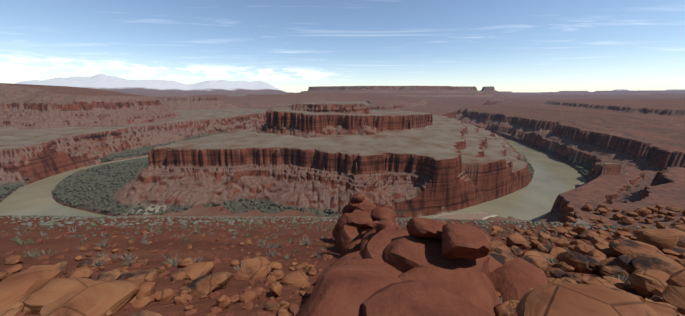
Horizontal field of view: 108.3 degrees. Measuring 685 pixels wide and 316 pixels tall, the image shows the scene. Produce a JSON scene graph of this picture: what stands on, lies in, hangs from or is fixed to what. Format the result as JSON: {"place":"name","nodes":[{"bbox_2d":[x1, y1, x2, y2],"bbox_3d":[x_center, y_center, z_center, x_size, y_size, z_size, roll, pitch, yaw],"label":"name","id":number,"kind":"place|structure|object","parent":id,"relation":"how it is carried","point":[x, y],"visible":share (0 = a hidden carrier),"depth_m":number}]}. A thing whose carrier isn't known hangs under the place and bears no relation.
{"place":"outdoors","nodes":[
{"label":"outdoors","id":0,"kind":"place"},
{"bbox_2d":[0,139,586,221],"bbox_3d":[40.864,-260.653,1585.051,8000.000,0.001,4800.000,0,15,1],"label":"river water","id":1,"kind":"structure","parent":0,"point":[534,199],"depth_m":371.25},
{"bbox_2d":[0,74,684,315],"bbox_3d":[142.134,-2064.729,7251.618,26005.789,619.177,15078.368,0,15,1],"label":"terrain","id":2,"kind":"structure","parent":0,"point":[409,151],"depth_m":393.48},
{"bbox_2d":[58,184,396,216],"bbox_3d":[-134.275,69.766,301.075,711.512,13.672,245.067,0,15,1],"label":"bushes","id":3,"kind":"object","parent":2,"relation":"on","point":[103,194],"visible":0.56,"depth_m":326.22},
{"bbox_2d":[0,132,590,199],"bbox_3d":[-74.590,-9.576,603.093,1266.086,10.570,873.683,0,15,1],"label":"riparian bushes","id":4,"kind":"object","parent":2,"relation":"on","point":[103,178],"visible":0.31,"depth_m":455.84},
{"bbox_2d":[2,223,632,302],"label":"desert shrubs","id":5,"kind":"object","parent":2,"relation":"on","point":[172,262],"visible":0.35,"depth_m":14.24},
{"bbox_2d":[1,220,649,315],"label":"desert shrubs","id":6,"kind":"object","parent":2,"relation":"on","point":[294,308],"visible":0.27,"depth_m":8.20},
{"bbox_2d":[0,215,666,233],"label":"desert shrubs","id":7,"kind":"object","parent":2,"relation":"on","point":[123,223],"visible":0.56,"depth_m":58.95},
{"bbox_2d":[0,204,684,315],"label":"boulders","id":8,"kind":"object","parent":2,"relation":"on","point":[650,263],"visible":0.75,"depth_m":4.96},
{"bbox_2d":[296,192,548,315],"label":"pinnacle rock","id":9,"kind":"object","parent":2,"relation":"on","point":[384,265],"visible":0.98,"depth_m":4.43},
{"bbox_2d":[0,0,684,92],"label":"sky","id":10,"kind":"structure","parent":0,"point":[295,46]}
]}

